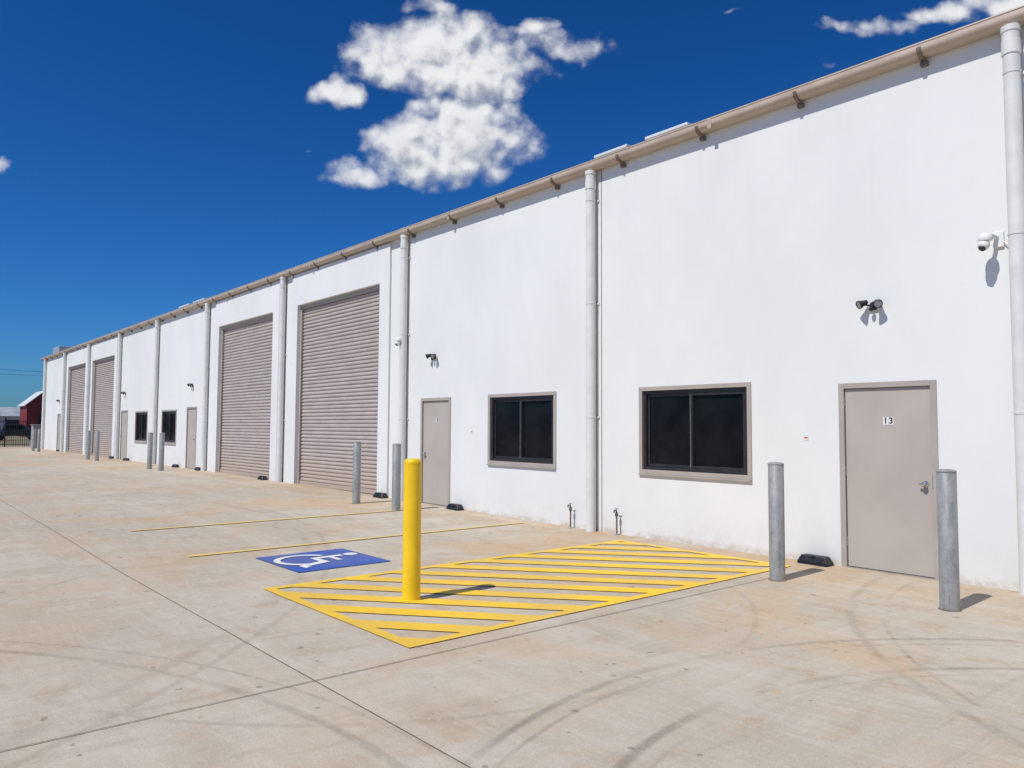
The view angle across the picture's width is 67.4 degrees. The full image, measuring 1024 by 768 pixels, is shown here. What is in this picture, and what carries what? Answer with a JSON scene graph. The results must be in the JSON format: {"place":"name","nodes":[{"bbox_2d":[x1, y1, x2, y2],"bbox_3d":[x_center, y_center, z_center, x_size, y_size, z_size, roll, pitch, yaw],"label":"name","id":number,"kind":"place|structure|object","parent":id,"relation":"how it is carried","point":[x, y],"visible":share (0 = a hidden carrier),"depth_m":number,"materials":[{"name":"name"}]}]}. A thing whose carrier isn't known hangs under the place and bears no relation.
{"place":"outdoors","nodes":[
{"label":"outdoors","id":0,"kind":"place"},
{"bbox_2d":[0,436,30,446],"bbox_3d":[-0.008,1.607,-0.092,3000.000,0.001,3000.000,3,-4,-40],"label":"ground","id":1,"kind":"structure","parent":0,"point":[16,440],"depth_m":76.67,"materials":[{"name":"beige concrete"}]},
{"bbox_2d":[0,407,19,429],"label":"white storage shed","id":2,"kind":"structure","parent":1,"relation":"on","point":[11,413],"depth_m":117.03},
{"bbox_2d":[0,417,29,446],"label":"steel yard fence","id":3,"kind":"object","parent":1,"relation":"on","point":[9,431],"visible":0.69,"depth_m":51.09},
{"bbox_2d":[2,424,30,439],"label":"parked utility vehicle","id":4,"kind":"object","parent":1,"relation":"on","point":[23,427],"visible":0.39,"depth_m":82.31,"materials":[{"name":"paint"}]},
{"bbox_2d":[17,391,42,436],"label":"red barn","id":5,"kind":"structure","parent":1,"relation":"on","point":[31,409],"depth_m":106.69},
{"bbox_2d":[43,25,1023,591],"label":"walls","id":6,"kind":"structure","parent":1,"relation":"on","point":[763,253],"depth_m":10.06,"materials":[{"name":"paint"}]},
{"bbox_2d":[40,364,46,448],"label":"downpipe","id":7,"kind":"object","parent":6,"relation":"attached to","point":[43,404],"visible":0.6,"depth_m":46.89,"materials":[{"name":"white plastic"}]},
{"bbox_2d":[56,415,57,449],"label":"door frame","id":8,"kind":"object","parent":6,"relation":"attached to","point":[57,432],"visible":0.42,"depth_m":43.87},
{"bbox_2d":[57,415,60,448],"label":"door leaf","id":9,"kind":"object","parent":8,"relation":"attached to","point":[58,437],"visible":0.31,"depth_m":43.62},
{"bbox_2d":[59,358,65,451],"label":"downpipe","id":10,"kind":"object","parent":6,"relation":"attached to","point":[62,404],"visible":0.81,"depth_m":42.47,"materials":[{"name":"white plastic"}]},
{"bbox_2d":[67,368,71,451],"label":"guide","id":11,"kind":"object","parent":6,"relation":"attached to","point":[69,411],"visible":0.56,"depth_m":41.91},
{"bbox_2d":[64,346,86,454],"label":"roller portal","id":12,"kind":"object","parent":6,"relation":"attached to","point":[77,357],"visible":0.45,"depth_m":40.82,"materials":[{"name":"paint"}]},
{"bbox_2d":[69,366,85,451],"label":"roller curtain","id":13,"kind":"object","parent":6,"relation":"attached to","point":[77,409],"visible":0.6,"depth_m":40.63,"materials":[{"name":"metal"}]},
{"bbox_2d":[84,350,90,454],"bbox_3d":[-21.043,0.883,38.045,0.152,5.280,0.152,3,-4,-40],"label":"downpipe","id":14,"kind":"object","parent":6,"relation":"attached to","point":[87,395],"visible":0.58,"depth_m":38.00,"materials":[{"name":"white plastic"}]},
{"bbox_2d":[91,363,95,454],"bbox_3d":[-20.506,1.246,37.641,0.048,4.755,0.078,3,-4,-40],"label":"guide","id":15,"kind":"object","parent":6,"relation":"attached to","point":[93,407],"visible":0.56,"depth_m":37.61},
{"bbox_2d":[89,336,117,455],"bbox_3d":[-19.191,0.785,35.986,0.049,5.700,5.000,3,-4,-40],"label":"roller portal","id":16,"kind":"object","parent":6,"relation":"attached to","point":[105,348],"visible":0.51,"depth_m":35.48,"materials":[{"name":"paint"}]},
{"bbox_2d":[93,358,114,454],"bbox_3d":[-19.123,0.976,36.094,0.024,4.676,4.290,3,-4,-40],"label":"roller curtain","id":17,"kind":"object","parent":6,"relation":"attached to","point":[103,405],"visible":0.59,"depth_m":36.16,"materials":[{"name":"metal"}]},
{"bbox_2d":[114,340,121,458],"bbox_3d":[-17.216,0.648,33.561,0.152,5.284,0.152,3,-4,-40],"label":"downpipe","id":18,"kind":"object","parent":6,"relation":"attached to","point":[117,400],"visible":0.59,"depth_m":33.50,"materials":[{"name":"white plastic"}]},
{"bbox_2d":[120,410,121,458],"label":"door frame","id":19,"kind":"object","parent":6,"relation":"attached to","point":[120,434],"visible":0.33,"depth_m":33.31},
{"bbox_2d":[121,412,126,458],"bbox_3d":[-16.623,2.211,32.965,0.038,2.034,0.916,3,-4,-40],"label":"door leaf","id":20,"kind":"object","parent":19,"relation":"attached to","point":[123,438],"visible":0.76,"depth_m":32.99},
{"bbox_2d":[138,414,146,438],"bbox_3d":[-14.908,1.721,31.033,0.001,1.240,1.750,3,-4,-40],"label":"glass","id":21,"kind":"object","parent":6,"relation":"attached to","point":[144,425],"visible":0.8,"depth_m":31.04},
{"bbox_2d":[152,328,159,463],"bbox_3d":[-13.648,0.429,29.381,0.152,5.287,0.152,3,-4,-40],"label":"downpipe","id":22,"kind":"object","parent":6,"relation":"attached to","point":[155,381],"visible":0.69,"depth_m":29.34,"materials":[{"name":"white plastic"}]},
{"bbox_2d":[164,413,175,439],"bbox_3d":[-12.573,1.576,28.297,0.001,1.240,1.750,3,-4,-40],"label":"glass","id":23,"kind":"object","parent":6,"relation":"attached to","point":[173,424],"visible":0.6,"depth_m":28.27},
{"bbox_2d":[185,409,187,467],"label":"door frame","id":24,"kind":"object","parent":6,"relation":"attached to","point":[186,439],"visible":0.34,"depth_m":26.66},
{"bbox_2d":[187,409,195,468],"bbox_3d":[-10.970,1.866,26.341,0.038,2.034,0.886,3,-4,-40],"label":"door leaf","id":25,"kind":"object","parent":24,"relation":"attached to","point":[191,442],"visible":0.8,"depth_m":26.36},
{"bbox_2d":[201,312,209,470],"bbox_3d":[-10.048,0.208,25.163,0.152,5.290,0.152,3,-4,-40],"label":"downpipe","id":26,"kind":"object","parent":6,"relation":"attached to","point":[205,394],"visible":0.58,"depth_m":25.10,"materials":[{"name":"white plastic"}]},
{"bbox_2d":[218,327,223,471],"bbox_3d":[-9.271,0.551,24.478,0.048,4.755,0.078,3,-4,-40],"label":"guide","id":27,"kind":"object","parent":6,"relation":"attached to","point":[220,419],"visible":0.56,"depth_m":24.45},
{"bbox_2d":[212,280,279,480],"bbox_3d":[-7.979,0.091,22.849,0.049,5.700,4.930,3,-4,-40],"label":"roller portal","id":28,"kind":"object","parent":6,"relation":"attached to","point":[259,301],"visible":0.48,"depth_m":22.34,"materials":[{"name":"paint"}]},
{"bbox_2d":[220,317,272,474],"bbox_3d":[-7.910,0.257,22.958,0.024,4.768,4.220,3,-4,-40],"label":"roller curtain","id":29,"kind":"object","parent":6,"relation":"attached to","point":[246,401],"visible":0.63,"depth_m":22.93,"materials":[{"name":"metal"}]},
{"bbox_2d":[223,314,272,329],"bbox_3d":[-7.933,-1.857,23.050,0.040,0.095,4.016,3,-4,-40],"label":"head flashing","id":30,"kind":"object","parent":6,"relation":"attached to","point":[249,321],"visible":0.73,"depth_m":22.95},
{"bbox_2d":[276,288,285,481],"bbox_3d":[-6.221,-0.015,20.678,0.152,5.316,0.152,3,-4,-40],"label":"downpipe","id":31,"kind":"object","parent":6,"relation":"attached to","point":[280,388],"visible":0.83,"depth_m":20.61,"materials":[{"name":"white plastic"}]},
{"bbox_2d":[297,306,303,483],"bbox_3d":[-5.541,0.320,20.108,0.048,4.755,0.078,3,-4,-40],"label":"guide","id":32,"kind":"object","parent":6,"relation":"attached to","point":[300,397],"visible":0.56,"depth_m":20.08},
{"bbox_2d":[300,290,379,489],"bbox_3d":[-4.184,0.059,18.590,0.024,4.768,4.210,3,-4,-40],"label":"roller curtain","id":33,"kind":"object","parent":6,"relation":"attached to","point":[339,411],"visible":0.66,"depth_m":18.52,"materials":[{"name":"metal"}]},
{"bbox_2d":[288,243,391,495],"bbox_3d":[-4.252,-0.139,18.483,0.049,5.700,4.920,3,-4,-40],"label":"roller portal","id":34,"kind":"object","parent":6,"relation":"attached to","point":[369,268],"visible":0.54,"depth_m":17.67,"materials":[{"name":"paint"}]},
{"bbox_2d":[302,285,379,308],"bbox_3d":[-4.207,-2.088,18.684,0.040,0.095,4.006,3,-4,-40],"label":"head flashing","id":35,"kind":"object","parent":6,"relation":"attached to","point":[353,294],"visible":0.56,"depth_m":18.51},
{"bbox_2d":[398,248,407,500],"bbox_3d":[-2.284,-0.239,16.063,0.152,5.356,0.152,3,-4,-40],"label":"downpipe","id":36,"kind":"object","parent":6,"relation":"attached to","point":[403,351],"visible":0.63,"depth_m":16.02,"materials":[{"name":"white plastic"}]},
{"bbox_2d":[400,235,408,248],"bbox_3d":[-2.270,-2.989,16.220,0.176,0.292,0.176,3,-4,-40],"label":"downpipe head","id":37,"kind":"object","parent":36,"relation":"on","point":[404,243],"visible":1,"depth_m":16.15},
{"bbox_2d":[420,398,424,502],"bbox_3d":[-1.803,1.376,15.612,0.118,2.165,0.064,3,-4,-40],"label":"door frame","id":38,"kind":"object","parent":6,"relation":"attached to","point":[421,424],"visible":0.35,"depth_m":15.59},
{"bbox_2d":[423,401,448,505],"bbox_3d":[-1.496,1.357,15.237,0.038,2.034,0.896,3,-4,-40],"label":"door leaf","id":39,"kind":"object","parent":38,"relation":"attached to","point":[435,464],"visible":0.8,"depth_m":15.22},
{"bbox_2d":[422,397,448,400],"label":"door frame","id":40,"kind":"object","parent":6,"relation":"attached to","point":[437,399],"visible":0.8,"depth_m":15.20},
{"bbox_2d":[448,397,450,503],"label":"door frame","id":41,"kind":"object","parent":6,"relation":"attached to","point":[449,434],"visible":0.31,"depth_m":14.84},
{"bbox_2d":[487,398,491,460],"bbox_3d":[-0.380,0.820,13.974,0.118,1.140,0.060,3,-4,-40],"label":"window trim","id":42,"kind":"structure","parent":6,"relation":"attached to","point":[489,430],"depth_m":13.93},
{"bbox_2d":[491,400,494,457],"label":"window frame","id":43,"kind":"object","parent":42,"relation":"attached to","point":[492,426],"visible":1,"depth_m":13.92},
{"bbox_2d":[487,461,555,467],"bbox_3d":[0.178,1.385,13.283,0.118,0.060,1.790,3,-4,-40],"label":"window trim","id":44,"kind":"structure","parent":6,"relation":"attached to","point":[523,464],"depth_m":13.21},
{"bbox_2d":[494,456,519,458],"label":"sash","id":45,"kind":"object","parent":44,"relation":"on","point":[505,457],"visible":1,"depth_m":13.63,"materials":[{"name":"metal"}]},
{"bbox_2d":[494,402,495,455],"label":"sash","id":46,"kind":"object","parent":45,"relation":"on","point":[495,432],"visible":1,"depth_m":13.91,"materials":[{"name":"metal"}]},
{"bbox_2d":[491,458,552,463],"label":"window frame","id":47,"kind":"object","parent":44,"relation":"on","point":[525,461],"visible":1,"depth_m":13.25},
{"bbox_2d":[520,457,552,460],"bbox_3d":[0.417,1.273,13.007,0.025,0.040,0.838,3,-4,-40],"label":"sash","id":48,"kind":"object","parent":44,"relation":"on","point":[539,459],"visible":1,"depth_m":12.99,"materials":[{"name":"metal"}]},
{"bbox_2d":[520,401,522,456],"bbox_3d":[0.161,0.787,13.339,0.025,0.966,0.040,3,-4,-40],"label":"sash","id":49,"kind":"object","parent":48,"relation":"on","point":[521,414],"visible":1,"depth_m":13.33,"materials":[{"name":"metal"}]},
{"bbox_2d":[487,464,555,468],"bbox_3d":[0.133,1.423,13.242,0.035,0.019,1.794,3,-4,-40],"label":"window sill","id":50,"kind":"structure","parent":6,"relation":"attached to","point":[522,466],"depth_m":13.15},
{"bbox_2d":[488,391,556,397],"bbox_3d":[0.184,0.186,13.351,0.118,0.060,1.790,3,-4,-40],"label":"window frame","id":51,"kind":"structure","parent":6,"relation":"attached to","point":[522,394],"depth_m":13.26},
{"bbox_2d":[492,395,552,399],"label":"window frame","id":52,"kind":"object","parent":51,"relation":"attached to","point":[523,397],"visible":1,"depth_m":13.30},
{"bbox_2d":[520,398,552,400],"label":"sash","id":53,"kind":"object","parent":51,"relation":"attached to","point":[544,399],"visible":1,"depth_m":13.00,"materials":[{"name":"metal"}]},
{"bbox_2d":[496,399,551,458],"bbox_3d":[0.200,0.786,13.333,0.001,1.240,1.770,3,-4,-40],"label":"glass","id":54,"kind":"object","parent":6,"relation":"attached to","point":[537,429],"visible":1,"depth_m":13.28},
{"bbox_2d":[553,395,556,463],"bbox_3d":[0.742,0.751,12.659,0.118,1.140,0.060,3,-4,-40],"label":"window trim","id":55,"kind":"structure","parent":6,"relation":"attached to","point":[554,424],"depth_m":12.62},
{"bbox_2d":[586,188,595,531],"bbox_3d":[1.226,-0.424,11.950,0.152,5.420,0.152,3,-4,-40],"label":"downpipe","id":56,"kind":"object","parent":6,"relation":"attached to","point":[590,370],"visible":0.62,"depth_m":11.88,"materials":[{"name":"white plastic"}]},
{"bbox_2d":[585,170,595,189],"bbox_3d":[1.240,-3.205,12.109,0.176,0.292,0.176,3,-4,-40],"label":"downpipe head","id":57,"kind":"object","parent":56,"relation":"on","point":[590,181],"visible":0.94,"depth_m":12.04},
{"bbox_2d":[601,170,601,531],"bbox_3d":[1.394,-0.560,11.917,0.013,5.750,0.016,3,-4,-40],"label":"panel joint","id":58,"kind":"object","parent":6,"relation":"attached to","point":[601,350],"visible":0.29,"depth_m":11.91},
{"bbox_2d":[639,391,643,468],"bbox_3d":[1.923,0.678,11.276,0.118,1.140,0.060,3,-4,-40],"label":"window trim","id":59,"kind":"structure","parent":6,"relation":"attached to","point":[641,429],"depth_m":11.23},
{"bbox_2d":[644,394,647,465],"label":"window frame","id":60,"kind":"object","parent":59,"relation":"attached to","point":[645,429],"visible":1,"depth_m":11.22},
{"bbox_2d":[639,382,750,390],"bbox_3d":[2.509,0.043,10.626,0.118,0.060,1.860,3,-4,-40],"label":"window frame","id":61,"kind":"structure","parent":6,"relation":"attached to","point":[705,386],"depth_m":10.50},
{"bbox_2d":[648,393,689,396],"bbox_3d":[2.260,0.157,10.953,0.025,0.040,0.818,3,-4,-40],"label":"sash","id":62,"kind":"object","parent":61,"relation":"attached to","point":[667,395],"visible":1,"depth_m":10.96,"materials":[{"name":"metal"}]},
{"bbox_2d":[644,387,746,393],"bbox_3d":[2.518,0.097,10.631,0.065,0.045,1.738,3,-4,-40],"label":"window frame","id":63,"kind":"object","parent":61,"relation":"attached to","point":[698,390],"visible":0.8,"depth_m":10.56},
{"bbox_2d":[650,393,743,467],"bbox_3d":[2.525,0.643,10.608,0.001,1.240,1.840,3,-4,-40],"label":"glass","id":64,"kind":"object","parent":61,"relation":"in","point":[718,423],"visible":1,"depth_m":10.54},
{"bbox_2d":[690,391,744,395],"bbox_3d":[2.759,0.124,10.327,0.025,0.040,0.873,3,-4,-40],"label":"sash","id":65,"kind":"object","parent":61,"relation":"attached to","point":[718,393],"visible":1,"depth_m":10.30,"materials":[{"name":"metal"}]},
{"bbox_2d":[638,473,751,481],"bbox_3d":[2.459,1.279,10.518,0.035,0.019,1.864,3,-4,-40],"label":"window sill","id":66,"kind":"structure","parent":6,"relation":"attached to","point":[696,477],"depth_m":10.42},
{"bbox_2d":[639,469,751,479],"bbox_3d":[2.503,1.241,10.558,0.118,0.060,1.860,3,-4,-40],"label":"window trim","id":67,"kind":"structure","parent":6,"relation":"attached to","point":[701,474],"depth_m":10.46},
{"bbox_2d":[648,463,689,467],"bbox_3d":[2.255,1.162,10.895,0.025,0.040,0.818,3,-4,-40],"label":"sash","id":68,"kind":"object","parent":67,"relation":"on","point":[670,465],"visible":1,"depth_m":10.90,"materials":[{"name":"metal"}]},
{"bbox_2d":[648,397,649,462],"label":"sash","id":69,"kind":"object","parent":68,"relation":"on","point":[648,429],"visible":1,"depth_m":11.21,"materials":[{"name":"metal"}]},
{"bbox_2d":[644,466,747,474],"bbox_3d":[2.512,1.188,10.568,0.065,0.045,1.738,3,-4,-40],"label":"window frame","id":70,"kind":"object","parent":67,"relation":"on","point":[698,470],"visible":0.8,"depth_m":10.49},
{"bbox_2d":[691,466,745,470],"bbox_3d":[2.754,1.128,10.269,0.025,0.040,0.873,3,-4,-40],"label":"sash","id":71,"kind":"object","parent":67,"relation":"on","point":[718,468],"visible":1,"depth_m":10.25,"materials":[{"name":"metal"}]},
{"bbox_2d":[690,396,693,465],"bbox_3d":[2.486,0.643,10.614,0.025,0.966,0.040,3,-4,-40],"label":"sash","id":72,"kind":"object","parent":71,"relation":"on","point":[692,430],"visible":1,"depth_m":10.60,"materials":[{"name":"metal"}]},
{"bbox_2d":[743,394,745,467],"bbox_3d":[3.027,0.610,9.981,0.025,0.966,0.040,3,-4,-40],"label":"sash","id":73,"kind":"object","parent":71,"relation":"on","point":[744,445],"visible":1,"depth_m":9.97,"materials":[{"name":"metal"}]},
{"bbox_2d":[746,387,751,475],"bbox_3d":[3.090,0.606,9.908,0.118,1.140,0.060,3,-4,-40],"label":"window trim","id":74,"kind":"structure","parent":6,"relation":"attached to","point":[749,437],"depth_m":9.87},
{"bbox_2d":[745,390,747,471],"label":"window frame","id":75,"kind":"object","parent":74,"relation":"attached to","point":[746,425],"visible":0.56,"depth_m":9.95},
{"bbox_2d":[838,384,848,566],"bbox_3d":[3.879,1.078,8.951,0.118,2.165,0.064,3,-4,-40],"label":"door frame","id":76,"kind":"object","parent":6,"relation":"attached to","point":[843,480],"visible":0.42,"depth_m":8.91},
{"bbox_2d":[845,386,934,577],"bbox_3d":[4.199,1.059,8.561,0.038,2.034,0.936,3,-4,-40],"label":"door leaf","id":77,"kind":"object","parent":76,"relation":"attached to","point":[890,508],"visible":1,"depth_m":8.53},
{"bbox_2d":[856,299,882,310],"bbox_3d":[4.052,-0.892,8.681,0.165,0.139,0.311,3,-4,-40],"label":"security floodlight","id":78,"kind":"object","parent":6,"relation":"attached to","point":[875,304],"visible":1,"depth_m":8.69,"materials":[{"name":"black plastic"}]},
{"bbox_2d":[843,380,929,388],"bbox_3d":[4.212,0.007,8.627,0.118,0.064,0.946,3,-4,-40],"label":"door frame","id":79,"kind":"object","parent":6,"relation":"attached to","point":[911,383],"visible":0.79,"depth_m":8.57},
{"bbox_2d":[930,380,938,579],"bbox_3d":[4.534,1.038,8.184,0.118,2.165,0.064,3,-4,-40],"label":"door frame","id":80,"kind":"object","parent":6,"relation":"attached to","point":[934,424],"visible":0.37,"depth_m":8.16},
{"bbox_2d":[977,231,1007,250],"bbox_3d":[4.872,-1.444,7.734,0.383,0.229,0.194,0,-3,4],"label":"security camera","id":81,"kind":"object","parent":6,"relation":"attached to","point":[985,239],"visible":0.94,"depth_m":7.71,"materials":[{"name":"white plastic"}]},
{"bbox_2d":[1002,52,1023,594],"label":"downpipe","id":82,"kind":"object","parent":6,"relation":"attached to","point":[1013,124],"visible":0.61,"depth_m":7.53,"materials":[{"name":"white plastic"}]},
{"bbox_2d":[1000,22,1021,57],"bbox_3d":[5.002,-3.438,7.700,0.176,0.292,0.176,3,-4,-40],"label":"downpipe head","id":83,"kind":"object","parent":82,"relation":"on","point":[1010,37],"visible":0.94,"depth_m":7.63},
{"bbox_3d":[1.242,-2.841,31.828,25.330,0.955,64.260,3,-4,-40],"label":"roof","id":84,"kind":"object","parent":6,"relation":"attached to","visible":0},
{"bbox_2d":[41,5,1023,360],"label":"gutter","id":85,"kind":"object","parent":84,"relation":"attached to","point":[929,47],"visible":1,"depth_m":10.59,"materials":[{"name":"beige metal"}]},
{"bbox_2d":[916,46,925,60],"bbox_3d":[4.461,-3.577,8.358,0.190,0.128,0.044,3,-4,-40],"label":"gutter bracket","id":86,"kind":"object","parent":85,"relation":"attached to","point":[919,54],"visible":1,"depth_m":8.31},
{"bbox_2d":[53,346,70,353],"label":"roof plant","id":87,"kind":"object","parent":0,"point":[58,349],"visible":0.24,"depth_m":47.76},
{"bbox_2d":[0,446,1023,767],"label":"concrete pavement","id":88,"kind":"structure","parent":0,"point":[148,644],"depth_m":5.42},
{"bbox_2d":[30,424,40,447],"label":"electrical cabinet","id":89,"kind":"object","parent":88,"relation":"on","point":[36,426],"visible":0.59,"depth_m":48.71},
{"bbox_2d":[37,429,40,451],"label":"steel bollard","id":90,"kind":"object","parent":88,"relation":"on","point":[39,441],"visible":0.86,"depth_m":41.75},
{"bbox_2d":[85,431,90,459],"bbox_3d":[-18.156,2.624,32.917,0.192,1.255,0.192,3,-4,-40],"label":"steel bollard","id":91,"kind":"object","parent":88,"relation":"on","point":[88,442],"visible":0.99,"depth_m":32.86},
{"bbox_2d":[95,431,99,460],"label":"steel bollard","id":92,"kind":"object","parent":88,"relation":"on","point":[97,439],"visible":0.91,"depth_m":31.65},
{"bbox_2d":[147,432,152,468],"bbox_3d":[-12.253,2.264,26.001,0.192,1.255,0.192,3,-4,-40],"label":"steel bollard","id":93,"kind":"object","parent":88,"relation":"on","point":[150,450],"visible":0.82,"depth_m":25.94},
{"bbox_2d":[158,433,164,470],"bbox_3d":[-11.410,2.213,25.013,0.192,1.255,0.192,3,-4,-40],"label":"steel bollard","id":94,"kind":"object","parent":88,"relation":"on","point":[161,449],"visible":0.91,"depth_m":24.95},
{"bbox_2d":[220,469,268,478],"bbox_3d":[-7.925,2.674,22.818,0.060,0.095,4.080,3,-4,-40],"label":"bottom rail","id":95,"kind":"object","parent":88,"relation":"on","point":[240,473],"visible":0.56,"depth_m":22.85,"materials":[{"name":"metal"}]},
{"bbox_2d":[130,510,398,530],"bbox_3d":[-3.792,2.228,12.659,4.600,0.001,0.085,3,-4,-40],"label":"parking bay line","id":96,"kind":"object","parent":88,"relation":"on","point":[254,521],"visible":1,"depth_m":12.33,"materials":[{"name":"yellow paint"}]},
{"bbox_2d":[257,548,389,571],"bbox_3d":[-2.251,2.080,9.127,1.160,0.007,1.200,3,-4,-40],"label":"accessible parking symbol","id":97,"kind":"object","parent":88,"relation":"on","point":[317,560],"visible":1,"depth_m":9.09,"materials":[{"name":"blue paint"}]},
{"bbox_2d":[299,480,376,493],"bbox_3d":[-4.199,2.476,18.450,0.060,0.095,4.070,3,-4,-40],"label":"bottom rail","id":98,"kind":"object","parent":88,"relation":"on","point":[348,488],"visible":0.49,"depth_m":18.49,"materials":[{"name":"metal"}]},
{"bbox_2d":[351,441,360,503],"bbox_3d":[-3.092,1.766,15.294,0.192,1.255,0.192,3,-4,-40],"label":"steel bollard","id":99,"kind":"object","parent":88,"relation":"on","point":[356,485],"visible":0.9,"depth_m":15.23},
{"bbox_2d":[189,522,522,556],"bbox_3d":[-1.853,2.179,10.961,5.350,0.001,0.085,3,-4,-40],"label":"parking bay line","id":100,"kind":"object","parent":88,"relation":"on","point":[344,540],"visible":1,"depth_m":10.48,"materials":[{"name":"yellow paint"}]},
{"bbox_2d":[392,443,400,510],"bbox_3d":[-2.132,1.723,14.168,0.192,1.255,0.192,3,-4,-40],"label":"steel bollard","id":101,"kind":"object","parent":88,"relation":"on","point":[396,473],"visible":0.96,"depth_m":14.11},
{"bbox_2d":[401,458,421,601],"bbox_3d":[-0.919,1.333,7.066,0.190,1.293,0.190,3,-4,-40],"label":"yellow bollard","id":102,"kind":"object","parent":88,"relation":"on","point":[411,571],"visible":1,"depth_m":7.00,"materials":[{"name":"metal"}]},
{"bbox_2d":[446,503,463,510],"bbox_3d":[-1.071,2.303,14.425,0.169,0.112,0.380,3,-4,-38],"label":"rodent bait station","id":103,"kind":"object","parent":88,"relation":"on","point":[454,506],"visible":1,"depth_m":14.33,"materials":[{"name":"black plastic"}]},
{"bbox_2d":[263,540,789,647],"bbox_3d":[0.399,2.042,8.160,5.200,0.001,2.610,3,-4,-40],"label":"hatched access marking","id":104,"kind":"object","parent":88,"relation":"on","point":[372,626],"visible":0.95,"depth_m":7.53,"materials":[{"name":"yellow paint"}]},
{"bbox_2d":[767,462,786,581],"bbox_3d":[2.788,1.450,8.092,0.192,1.255,0.192,3,-4,-40],"label":"steel bollard","id":105,"kind":"object","parent":88,"relation":"on","point":[776,513],"visible":0.94,"depth_m":8.03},
{"bbox_2d":[797,553,833,566],"bbox_3d":[3.554,2.058,9.004,0.169,0.112,0.380,3,-4,-39],"label":"rodent bait station","id":106,"kind":"object","parent":88,"relation":"on","point":[817,560],"visible":1,"depth_m":8.93,"materials":[{"name":"black plastic"}]},
{"bbox_2d":[847,566,934,579],"bbox_3d":[4.185,2.109,8.494,0.060,0.058,0.946,3,-4,-40],"label":"threshold","id":107,"kind":"object","parent":88,"relation":"on","point":[891,572],"visible":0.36,"depth_m":8.47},
{"bbox_2d":[936,469,961,611],"bbox_3d":[3.862,1.381,6.803,0.192,1.255,0.192,3,-4,-40],"label":"steel bollard","id":108,"kind":"object","parent":88,"relation":"on","point":[948,543],"visible":0.96,"depth_m":6.75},
{"bbox_2d":[0,0,1023,187],"bbox_3d":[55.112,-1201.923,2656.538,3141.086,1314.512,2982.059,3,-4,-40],"label":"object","id":109,"kind":"structure","parent":0,"point":[459,136],"depth_m":3241.99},
{"bbox_3d":[2.202,-3.596,13.069,1.420,0.330,0.600,3,-4,-40],"label":"raised skylight edge","id":110,"kind":"object","parent":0,"visible":0},
{"bbox_2d":[594,144,630,158],"bbox_3d":[2.210,-3.785,13.086,1.600,0.060,0.720,3,-4,-40],"label":"roof skylight","id":111,"kind":"object","parent":110,"relation":"on","point":[611,151],"visible":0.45,"depth_m":12.54},
{"bbox_3d":[2.938,-3.641,12.206,1.420,0.330,0.690,3,-4,-40],"label":"raised skylight edge","id":112,"kind":"object","parent":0,"visible":0},
{"bbox_2d":[645,122,690,139],"bbox_3d":[2.946,-3.830,12.223,1.600,0.060,0.810,3,-4,-40],"label":"roof skylight","id":113,"kind":"object","parent":112,"relation":"on","point":[667,130],"visible":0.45,"depth_m":11.68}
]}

